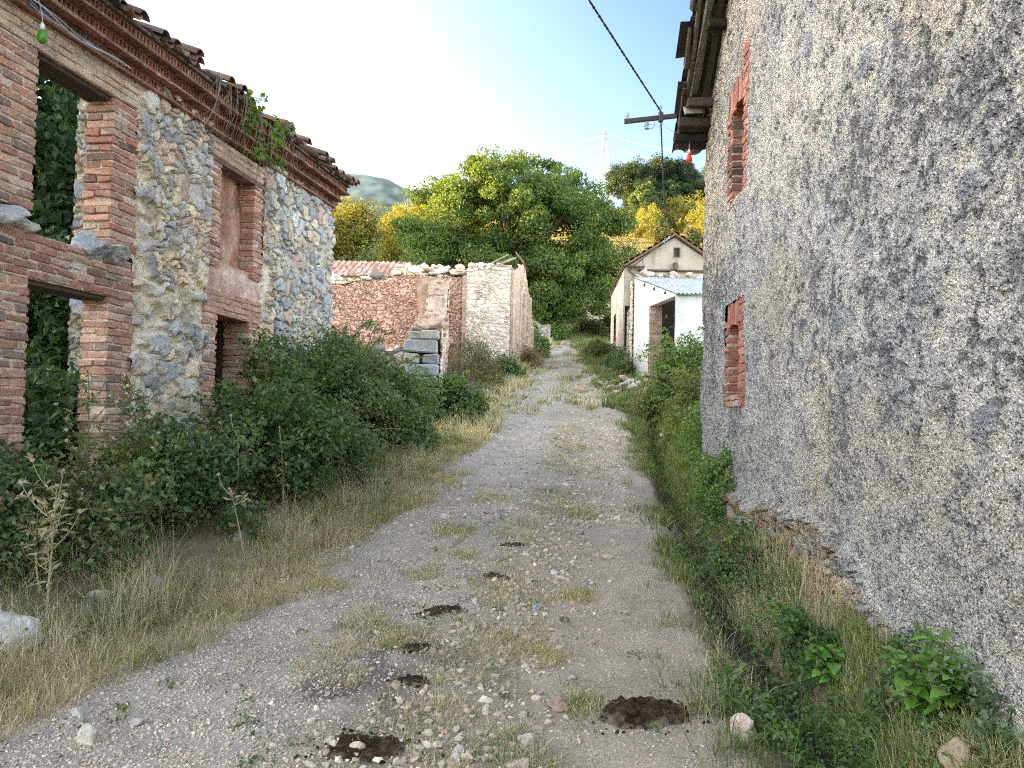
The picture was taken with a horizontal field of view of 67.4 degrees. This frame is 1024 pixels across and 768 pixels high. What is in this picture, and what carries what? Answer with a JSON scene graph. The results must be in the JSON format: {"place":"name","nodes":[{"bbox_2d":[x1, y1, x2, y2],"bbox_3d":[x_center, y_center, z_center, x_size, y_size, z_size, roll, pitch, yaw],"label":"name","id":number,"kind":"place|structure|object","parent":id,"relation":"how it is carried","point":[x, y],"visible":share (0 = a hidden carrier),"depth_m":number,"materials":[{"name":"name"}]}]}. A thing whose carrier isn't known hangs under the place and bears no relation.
{"place":"outdoors","nodes":[
{"label":"outdoors","id":0,"kind":"place"},
{"bbox_2d":[336,201,406,238],"bbox_3d":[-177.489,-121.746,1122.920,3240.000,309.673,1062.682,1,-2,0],"label":"mountain","id":1,"kind":"structure","parent":0,"point":[383,205],"depth_m":1116.49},
{"bbox_2d":[38,0,705,206],"label":"sky","id":2,"kind":"structure","parent":0,"point":[430,82],"materials":[{"name":"white"}]},
{"bbox_2d":[0,337,760,767],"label":"road","id":3,"kind":"structure","parent":0,"point":[632,591],"depth_m":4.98,"materials":[{"name":"gravel"}]},
{"bbox_2d":[45,469,670,767],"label":"ground weeds","id":4,"kind":"object","parent":3,"relation":"on","point":[253,731],"visible":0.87,"depth_m":4.15,"materials":[{"name":"green plant"}]},
{"bbox_2d":[294,726,444,765],"bbox_3d":[-0.624,1.639,3.441,0.643,0.074,0.474,1,-2,0],"label":"dung","id":5,"kind":"object","parent":3,"relation":"on","point":[386,747],"visible":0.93,"depth_m":3.42,"materials":[{"name":"soil"}]},
{"bbox_2d":[386,673,440,687],"bbox_3d":[-0.551,1.679,4.332,0.304,0.064,0.203,1,-2,21],"label":"dung","id":6,"kind":"object","parent":3,"relation":"on","point":[413,680],"visible":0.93,"depth_m":4.30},
{"bbox_2d":[398,640,439,653],"bbox_3d":[-0.591,1.679,4.873,0.265,0.065,0.207,1,-2,0],"label":"dung","id":7,"kind":"object","parent":3,"relation":"on","point":[413,647],"visible":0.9,"depth_m":4.85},
{"bbox_2d":[411,603,467,617],"bbox_3d":[-0.531,1.662,5.588,0.436,0.080,0.349,1,-2,0],"label":"dung","id":8,"kind":"object","parent":3,"relation":"on","point":[434,611],"visible":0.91,"depth_m":5.57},
{"bbox_2d":[502,757,529,767],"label":"rock","id":9,"kind":"object","parent":3,"relation":"on","point":[518,763],"visible":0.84,"depth_m":3.39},
{"bbox_2d":[547,695,571,712],"bbox_3d":[0.248,1.715,4.091,0.123,0.075,0.169,2,-2,-32],"label":"rock","id":10,"kind":"object","parent":3,"relation":"on","point":[558,709],"visible":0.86,"depth_m":4.07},
{"bbox_2d":[586,695,710,734],"bbox_3d":[0.686,1.681,3.935,0.641,0.129,0.488,1,-2,0],"label":"dung","id":11,"kind":"object","parent":3,"relation":"on","point":[622,712],"visible":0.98,"depth_m":3.86,"materials":[{"name":"soil"}]},
{"bbox_2d":[730,713,755,743],"bbox_3d":[1.120,1.678,3.704,0.111,0.168,0.117,2,-2,-35],"label":"rock","id":12,"kind":"object","parent":3,"relation":"on","point":[748,722],"visible":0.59,"depth_m":3.68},
{"bbox_2d":[338,173,445,214],"bbox_3d":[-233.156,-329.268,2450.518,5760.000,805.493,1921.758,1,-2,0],"label":"mountain","id":13,"kind":"structure","parent":0,"point":[380,189],"depth_m":2408.61,"materials":[{"name":"stone"}]},
{"bbox_2d":[204,406,676,767],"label":"tuft grass","id":14,"kind":"structure","parent":0,"point":[568,594],"depth_m":4.99,"materials":[{"name":"plant"}]},
{"bbox_2d":[0,207,999,767],"bbox_3d":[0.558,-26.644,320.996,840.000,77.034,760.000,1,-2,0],"label":"ground","id":15,"kind":"structure","parent":0,"point":[198,543],"depth_m":5.96,"materials":[{"name":"plant"}]},
{"bbox_2d":[0,611,43,654],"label":"rock","id":16,"kind":"object","parent":15,"relation":"on","point":[15,617],"visible":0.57,"depth_m":4.61,"materials":[{"name":"stone"}]},
{"bbox_2d":[7,500,59,593],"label":"thistle","id":17,"kind":"object","parent":15,"relation":"on","point":[28,532],"visible":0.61,"depth_m":5.47,"materials":[{"name":"plant"}]},
{"bbox_2d":[20,74,80,488],"bbox_3d":[-6.013,-1.607,9.783,3.747,6.614,5.197,1,-2,0],"label":"ivy thicket","id":18,"kind":"object","parent":15,"relation":"on","point":[50,380],"visible":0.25,"depth_m":9.08,"materials":[{"name":"green plant"}]},
{"bbox_2d":[14,452,90,616],"bbox_3d":[-3.167,1.012,5.204,0.374,1.126,0.458,1,-2,0],"label":"thistle","id":19,"kind":"object","parent":15,"relation":"on","point":[53,517],"visible":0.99,"depth_m":5.20,"materials":[{"name":"plant"}]},
{"bbox_2d":[30,77,76,218],"bbox_3d":[-7.153,-3.392,12.076,3.594,4.418,3.832,1,-2,0],"label":"fig tree","id":20,"kind":"object","parent":15,"relation":"on","point":[45,87],"visible":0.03,"depth_m":11.03,"materials":[{"name":"green plant"}]},
{"bbox_2d":[70,707,90,718],"bbox_3d":[-2.124,1.646,3.816,0.104,0.108,0.111,0,-2,37],"label":"rock","id":21,"kind":"object","parent":15,"relation":"on","point":[79,712],"visible":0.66,"depth_m":3.78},
{"bbox_2d":[49,369,117,477],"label":"thistle","id":22,"kind":"object","parent":15,"relation":"on","point":[82,442],"visible":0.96,"depth_m":6.76,"materials":[{"name":"plant"}]},
{"bbox_2d":[76,723,109,744],"bbox_3d":[-1.950,1.643,3.583,0.127,0.126,0.131,1,-2,21],"label":"rock","id":23,"kind":"object","parent":15,"relation":"on","point":[90,734],"visible":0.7,"depth_m":3.54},
{"bbox_2d":[0,435,191,590],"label":"bramble bush","id":24,"kind":"object","parent":15,"relation":"on","point":[125,499],"visible":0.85,"depth_m":5.83,"materials":[{"name":"green plant"}]},
{"bbox_2d":[105,374,168,481],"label":"thistle","id":25,"kind":"object","parent":15,"relation":"on","point":[129,386],"visible":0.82,"depth_m":7.01,"materials":[{"name":"plant"}]},
{"bbox_2d":[50,405,276,539],"bbox_3d":[-3.358,0.870,7.520,2.105,1.323,2.092,1,-2,0],"label":"bramble bush","id":26,"kind":"object","parent":15,"relation":"on","point":[198,465],"visible":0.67,"depth_m":7.28,"materials":[{"name":"green plant"}]},
{"bbox_2d":[0,0,359,488],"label":"ruined house","id":27,"kind":"structure","parent":15,"relation":"on","point":[176,262],"depth_m":8.42,"materials":[{"name":"stone"}]},
{"bbox_2d":[36,0,47,43],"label":"light bulb","id":28,"kind":"object","parent":27,"relation":"hanging from","point":[41,37],"visible":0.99,"depth_m":6.54,"materials":[{"name":"green glass"}]},
{"bbox_2d":[25,0,131,68],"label":"cable","id":29,"kind":"object","parent":27,"relation":"attached to","point":[88,42],"visible":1,"depth_m":6.87,"materials":[{"name":"metal"}]},
{"bbox_2d":[194,71,299,195],"bbox_3d":[-3.367,-3.169,10.095,0.426,1.324,2.456,1,-2,9],"label":"creeper","id":30,"kind":"object","parent":27,"relation":"attached to","point":[275,134],"visible":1,"depth_m":10.07,"materials":[{"name":"green plant"}]},
{"bbox_2d":[2,445,434,634],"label":"green grass","id":31,"kind":"structure","parent":15,"relation":"on","point":[123,593],"depth_m":5.50,"materials":[{"name":"plant"}]},
{"bbox_2d":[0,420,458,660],"bbox_3d":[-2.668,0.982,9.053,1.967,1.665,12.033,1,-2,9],"label":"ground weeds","id":32,"kind":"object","parent":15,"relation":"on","point":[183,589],"visible":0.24,"depth_m":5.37,"materials":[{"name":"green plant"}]},
{"bbox_2d":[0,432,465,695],"bbox_3d":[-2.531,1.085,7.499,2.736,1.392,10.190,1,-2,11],"label":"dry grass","id":33,"kind":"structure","parent":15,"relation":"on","point":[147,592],"depth_m":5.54,"materials":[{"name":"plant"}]},
{"bbox_2d":[216,473,250,560],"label":"dead stalk","id":34,"kind":"object","parent":15,"relation":"on","point":[231,494],"visible":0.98,"depth_m":6.81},
{"bbox_2d":[176,375,348,508],"bbox_3d":[-3.031,0.715,8.909,2.311,1.640,2.219,1,-2,0],"label":"bramble bush","id":35,"kind":"object","parent":15,"relation":"on","point":[305,446],"visible":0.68,"depth_m":8.64,"materials":[{"name":"green plant"}]},
{"bbox_2d":[265,426,290,512],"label":"dead stalk","id":36,"kind":"object","parent":15,"relation":"on","point":[285,462],"visible":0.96,"depth_m":8.32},
{"bbox_2d":[213,327,349,419],"bbox_3d":[-3.263,0.297,10.443,1.853,2.159,1.792,-1,-3,44],"label":"bramble bush","id":37,"kind":"object","parent":15,"relation":"on","point":[255,364],"visible":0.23,"depth_m":10.45,"materials":[{"name":"green plant"}]},
{"bbox_2d":[256,368,418,493],"bbox_3d":[-2.616,0.699,10.027,2.129,1.803,2.126,0,-2,31],"label":"bramble bush","id":38,"kind":"object","parent":15,"relation":"on","point":[356,452],"visible":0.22,"depth_m":10.01,"materials":[{"name":"green plant"}]},
{"bbox_2d":[284,318,430,467],"bbox_3d":[-2.645,0.161,11.954,2.636,2.497,2.664,1,-2,0],"label":"bramble bush","id":39,"kind":"object","parent":15,"relation":"on","point":[343,367],"visible":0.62,"depth_m":11.65,"materials":[{"name":"green plant"}]},
{"bbox_2d":[332,194,387,261],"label":"bush","id":40,"kind":"object","parent":15,"relation":"on","point":[349,232],"visible":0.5,"depth_m":64.81,"materials":[{"name":"yellow plant"}]},
{"bbox_2d":[335,232,405,261],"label":"bush","id":41,"kind":"object","parent":15,"relation":"on","point":[368,257],"visible":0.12,"depth_m":59.78,"materials":[{"name":"green plant"}]},
{"bbox_2d":[331,260,411,285],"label":"outbuilding","id":42,"kind":"structure","parent":15,"relation":"on","point":[344,268],"depth_m":32.73,"materials":[{"name":"ceramic"}]},
{"bbox_2d":[353,356,452,461],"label":"bramble bush","id":43,"kind":"object","parent":15,"relation":"on","point":[419,421],"visible":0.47,"depth_m":12.60,"materials":[{"name":"green plant"}]},
{"bbox_2d":[370,207,442,269],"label":"bush","id":44,"kind":"object","parent":15,"relation":"on","point":[391,253],"visible":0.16,"depth_m":57.41,"materials":[{"name":"yellow plant"}]},
{"bbox_2d":[381,194,459,259],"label":"poplar tree","id":45,"kind":"object","parent":15,"relation":"on","point":[417,208],"visible":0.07,"depth_m":66.87,"materials":[{"name":"yellow plant"}]},
{"bbox_2d":[331,252,533,406],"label":"ruined house","id":46,"kind":"structure","parent":15,"relation":"on","point":[437,314],"depth_m":25.60,"materials":[{"name":"stone"}]},
{"bbox_2d":[415,366,498,426],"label":"bramble bush","id":47,"kind":"object","parent":15,"relation":"on","point":[467,399],"visible":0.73,"depth_m":16.21,"materials":[{"name":"green plant"}]},
{"bbox_2d":[444,337,493,391],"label":"bush","id":48,"kind":"object","parent":15,"relation":"on","point":[453,369],"visible":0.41,"depth_m":19.16,"materials":[{"name":"green plant"}]},
{"bbox_2d":[451,328,506,389],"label":"bush","id":49,"kind":"object","parent":15,"relation":"on","point":[494,372],"visible":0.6,"depth_m":21.35,"materials":[{"name":"green plant"}]},
{"bbox_2d":[428,334,553,445],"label":"dry grass","id":50,"kind":"structure","parent":15,"relation":"on","point":[484,425],"depth_m":15.75,"materials":[{"name":"plant"}]},
{"bbox_2d":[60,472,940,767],"bbox_3d":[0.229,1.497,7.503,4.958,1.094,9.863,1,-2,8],"label":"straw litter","id":51,"kind":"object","parent":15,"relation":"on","point":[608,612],"visible":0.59,"depth_m":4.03,"materials":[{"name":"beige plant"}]},
{"bbox_2d":[491,349,534,381],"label":"bush","id":52,"kind":"object","parent":15,"relation":"on","point":[511,368],"visible":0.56,"depth_m":23.05,"materials":[{"name":"green plant"}]},
{"bbox_2d":[390,144,651,323],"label":"walnut tree","id":53,"kind":"object","parent":15,"relation":"on","point":[529,201],"visible":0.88,"depth_m":40.03,"materials":[{"name":"green plant"}]},
{"bbox_2d":[517,733,537,744],"bbox_3d":[0.085,1.714,3.666,0.126,0.098,0.078,3,-3,-44],"label":"rock","id":54,"kind":"object","parent":15,"relation":"on","point":[529,738],"visible":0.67,"depth_m":3.65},
{"bbox_2d":[517,345,550,371],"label":"bush","id":55,"kind":"object","parent":15,"relation":"on","point":[528,356],"visible":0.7,"depth_m":26.15,"materials":[{"name":"green plant"}]},
{"bbox_2d":[533,320,550,336],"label":"ruined wall","id":56,"kind":"structure","parent":15,"relation":"on","point":[545,330],"depth_m":39.07,"materials":[{"name":"stone"}]},
{"bbox_2d":[533,330,551,358],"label":"bush","id":57,"kind":"object","parent":15,"relation":"on","point":[540,343],"visible":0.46,"depth_m":30.31,"materials":[{"name":"green plant"}]},
{"bbox_2d":[500,327,609,415],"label":"tuft grass","id":58,"kind":"structure","parent":15,"relation":"on","point":[593,403],"depth_m":21.62,"materials":[{"name":"plant"}]},
{"bbox_2d":[541,319,569,340],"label":"bush","id":59,"kind":"object","parent":15,"relation":"on","point":[557,333],"visible":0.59,"depth_m":40.01,"materials":[{"name":"green plant"}]},
{"bbox_2d":[569,314,602,335],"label":"bush","id":60,"kind":"object","parent":15,"relation":"on","point":[586,325],"visible":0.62,"depth_m":43.27,"materials":[{"name":"green plant"}]},
{"bbox_2d":[578,338,615,358],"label":"bush","id":61,"kind":"object","parent":15,"relation":"on","point":[598,348],"visible":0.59,"depth_m":28.91,"materials":[{"name":"green plant"}]},
{"bbox_2d":[594,129,616,204],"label":"electricity pylon","id":62,"kind":"object","parent":15,"relation":"on","point":[607,152],"visible":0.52,"depth_m":221.62,"materials":[{"name":"metal"}]},
{"bbox_2d":[596,310,615,339],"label":"bush","id":63,"kind":"object","parent":15,"relation":"on","point":[605,324],"visible":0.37,"depth_m":41.64,"materials":[{"name":"green plant"}]},
{"bbox_2d":[562,323,657,413],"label":"green grass","id":64,"kind":"structure","parent":15,"relation":"on","point":[582,340],"depth_m":24.31,"materials":[{"name":"plant"}]},
{"bbox_2d":[599,344,634,376],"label":"bush","id":65,"kind":"object","parent":15,"relation":"on","point":[612,358],"visible":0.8,"depth_m":25.02,"materials":[{"name":"green plant"}]},
{"bbox_2d":[603,160,655,199],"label":"pine tree","id":66,"kind":"object","parent":15,"relation":"on","point":[619,178],"visible":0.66,"depth_m":146.91,"materials":[{"name":"green plant"}]},
{"bbox_2d":[621,175,661,208],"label":"pine tree","id":67,"kind":"object","parent":15,"relation":"on","point":[631,190],"visible":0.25,"depth_m":143.43,"materials":[{"name":"green plant"}]},
{"bbox_2d":[628,210,657,237],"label":"shrub","id":68,"kind":"object","parent":15,"relation":"on","point":[642,231],"visible":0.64,"depth_m":106.55,"materials":[{"name":"yellow plant"}]},
{"bbox_2d":[626,369,663,427],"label":"bush","id":69,"kind":"object","parent":15,"relation":"on","point":[636,400],"visible":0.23,"depth_m":18.50,"materials":[{"name":"green plant"}]},
{"bbox_2d":[627,181,666,217],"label":"hill tree","id":70,"kind":"object","parent":15,"relation":"on","point":[638,196],"visible":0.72,"depth_m":118.26,"materials":[{"name":"green plant"}]},
{"bbox_2d":[636,206,661,229],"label":"shrub","id":71,"kind":"object","parent":15,"relation":"on","point":[653,213],"visible":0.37,"depth_m":111.97,"materials":[{"name":"yellow plant"}]},
{"bbox_2d":[610,231,702,361],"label":"gabled house","id":72,"kind":"structure","parent":15,"relation":"on","point":[673,254],"depth_m":25.95,"materials":[{"name":"paint"}]},
{"bbox_2d":[627,152,686,185],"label":"pine tree","id":73,"kind":"object","parent":15,"relation":"on","point":[655,165],"visible":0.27,"depth_m":148.22,"materials":[{"name":"green plant"}]},
{"bbox_2d":[643,220,672,242],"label":"shrub","id":74,"kind":"object","parent":15,"relation":"on","point":[652,232],"visible":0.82,"depth_m":98.09,"materials":[{"name":"yellow plant"}]},
{"bbox_2d":[620,326,703,424],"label":"bush","id":75,"kind":"object","parent":15,"relation":"on","point":[694,354],"visible":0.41,"depth_m":17.34,"materials":[{"name":"green plant"}]},
{"bbox_2d":[629,277,703,381],"bbox_3d":[5.519,-1.373,23.328,2.684,4.480,4.780,1,-2,-7],"label":"lean to","id":76,"kind":"object","parent":15,"relation":"on","point":[657,304],"visible":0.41,"depth_m":23.66,"materials":[{"name":"paint"}]},
{"bbox_2d":[656,215,678,233],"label":"shrub","id":77,"kind":"object","parent":15,"relation":"on","point":[670,221],"visible":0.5,"depth_m":104.04,"materials":[{"name":"green plant"}]},
{"bbox_2d":[662,196,678,218],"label":"shrub","id":78,"kind":"object","parent":15,"relation":"on","point":[671,211],"visible":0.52,"depth_m":118.20,"materials":[{"name":"green plant"}]},
{"bbox_2d":[647,363,701,449],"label":"bush","id":79,"kind":"object","parent":15,"relation":"on","point":[688,394],"visible":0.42,"depth_m":13.86,"materials":[{"name":"green plant"}]},
{"bbox_2d":[650,400,705,545],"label":"green grass","id":80,"kind":"structure","parent":15,"relation":"on","point":[671,460],"depth_m":11.96,"materials":[{"name":"plant"}]},
{"bbox_2d":[659,179,698,209],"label":"pine tree","id":81,"kind":"object","parent":15,"relation":"on","point":[672,189],"visible":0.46,"depth_m":141.95,"materials":[{"name":"green plant"}]},
{"bbox_2d":[658,156,703,183],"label":"pine tree","id":82,"kind":"object","parent":15,"relation":"on","point":[691,171],"visible":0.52,"depth_m":147.52,"materials":[{"name":"green plant"}]},
{"bbox_2d":[662,401,701,475],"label":"bush","id":83,"kind":"object","parent":15,"relation":"on","point":[693,434],"visible":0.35,"depth_m":11.04,"materials":[{"name":"green plant"}]},
{"bbox_2d":[673,195,690,227],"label":"shrub","id":84,"kind":"object","parent":15,"relation":"on","point":[683,210],"visible":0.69,"depth_m":118.54,"materials":[{"name":"yellow plant"}]},
{"bbox_2d":[685,226,702,248],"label":"shrub","id":85,"kind":"object","parent":15,"relation":"on","point":[692,237],"visible":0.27,"depth_m":91.65,"materials":[{"name":"green plant"}]},
{"bbox_2d":[684,176,704,205],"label":"pine tree","id":86,"kind":"object","parent":15,"relation":"on","point":[698,184],"visible":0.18,"depth_m":144.30,"materials":[{"name":"green plant"}]},
{"bbox_2d":[685,205,704,229],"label":"shrub","id":87,"kind":"object","parent":15,"relation":"on","point":[694,215],"visible":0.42,"depth_m":112.65,"materials":[{"name":"yellow plant"}]},
{"bbox_2d":[681,444,735,528],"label":"bush","id":88,"kind":"object","parent":15,"relation":"on","point":[713,475],"visible":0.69,"depth_m":8.24,"materials":[{"name":"green plant"}]},
{"bbox_2d":[628,422,844,767],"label":"ground weeds","id":89,"kind":"object","parent":15,"relation":"on","point":[766,710],"visible":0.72,"depth_m":3.98,"materials":[{"name":"green plant"}]},
{"bbox_2d":[686,516,786,597],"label":"bush","id":90,"kind":"object","parent":15,"relation":"on","point":[722,564],"visible":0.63,"depth_m":6.27,"materials":[{"name":"green plant"}]},
{"bbox_2d":[640,514,861,767],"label":"dry grass","id":91,"kind":"structure","parent":15,"relation":"on","point":[720,652],"depth_m":4.94,"materials":[{"name":"plant"}]},
{"bbox_2d":[605,400,909,767],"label":"green grass","id":92,"kind":"structure","parent":15,"relation":"on","point":[678,573],"depth_m":5.52,"materials":[{"name":"plant"}]},
{"bbox_2d":[698,506,869,709],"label":"dry grass","id":93,"kind":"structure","parent":15,"relation":"on","point":[745,599],"depth_m":5.26,"materials":[{"name":"plant"}]},
{"bbox_2d":[741,593,848,692],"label":"bush","id":94,"kind":"object","parent":15,"relation":"on","point":[793,628],"visible":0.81,"depth_m":4.58,"materials":[{"name":"green plant"}]},
{"bbox_2d":[797,470,818,605],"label":"dead stalk","id":95,"kind":"object","parent":15,"relation":"on","point":[813,509],"visible":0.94,"depth_m":5.19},
{"bbox_2d":[806,640,845,689],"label":"nettle","id":96,"kind":"object","parent":15,"relation":"on","point":[825,654],"visible":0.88,"depth_m":4.25,"materials":[{"name":"green plant"}]},
{"bbox_2d":[673,470,1002,767],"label":"ground weeds","id":97,"kind":"object","parent":15,"relation":"on","point":[772,681],"visible":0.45,"depth_m":3.89,"materials":[{"name":"green plant"}]},
{"bbox_2d":[672,0,1023,767],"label":"stone house","id":98,"kind":"structure","parent":15,"relation":"on","point":[862,300],"depth_m":4.40,"materials":[{"name":"stone"}]},
{"bbox_2d":[624,105,676,140],"bbox_3d":[2.002,-3.499,10.286,1.003,0.483,0.080,1,-2,4],"label":"cable bracket","id":99,"kind":"object","parent":98,"relation":"attached to","point":[661,116],"visible":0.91,"depth_m":10.28,"materials":[{"name":"metal"}]},
{"bbox_2d":[660,123,665,237],"bbox_3d":[3.513,-4.116,17.675,0.029,1.735,15.038,1,-2,12],"label":"cable","id":100,"kind":"object","parent":99,"relation":"attached to","point":[663,174],"visible":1,"depth_m":13.57,"materials":[{"name":"metal"}]},
{"bbox_2d":[724,296,745,406],"bbox_3d":[2.511,-0.314,8.075,0.381,1.139,0.931,1,-2,4],"label":"slit window","id":101,"kind":"structure","parent":98,"relation":"in","point":[735,374],"depth_m":8.31,"materials":[{"name":"brick"}]},
{"bbox_2d":[726,35,749,211],"bbox_3d":[2.556,-2.715,8.124,0.377,1.570,0.999,1,-2,4],"label":"slit window","id":102,"kind":"structure","parent":98,"relation":"in","point":[737,125],"depth_m":8.37,"materials":[{"name":"brick"}]},
{"bbox_2d":[877,626,979,729],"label":"nettle","id":103,"kind":"object","parent":15,"relation":"on","point":[917,687],"visible":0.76,"depth_m":3.30,"materials":[{"name":"green plant"}]},
{"bbox_2d":[887,620,1023,767],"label":"bush","id":104,"kind":"object","parent":15,"relation":"on","point":[984,700],"visible":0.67,"depth_m":3.02,"materials":[{"name":"green plant"}]},
{"bbox_2d":[937,737,975,767],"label":"rock","id":105,"kind":"object","parent":15,"relation":"on","point":[945,763],"visible":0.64,"depth_m":3.06,"materials":[{"name":"stone"}]},
{"bbox_3d":[-4.866,-1.689,-4.953,0.247,6.500,0.260,1,-2,0],"label":"cable pole","id":106,"kind":"object","parent":15,"relation":"on","visible":0},
{"bbox_2d":[588,0,660,110],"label":"cable","id":107,"kind":"object","parent":106,"relation":"attached to","point":[615,41],"visible":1,"depth_m":8.59,"materials":[{"name":"metal"}]},
{"bbox_2d":[649,423,846,767],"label":"water","id":108,"kind":"structure","parent":0,"point":[749,659],"depth_m":5.58,"materials":[{"name":"black liquid"}]},
{"bbox_2d":[674,479,1023,767],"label":"green grass","id":109,"kind":"structure","parent":0,"point":[860,629],"depth_m":3.85,"materials":[{"name":"plant"}]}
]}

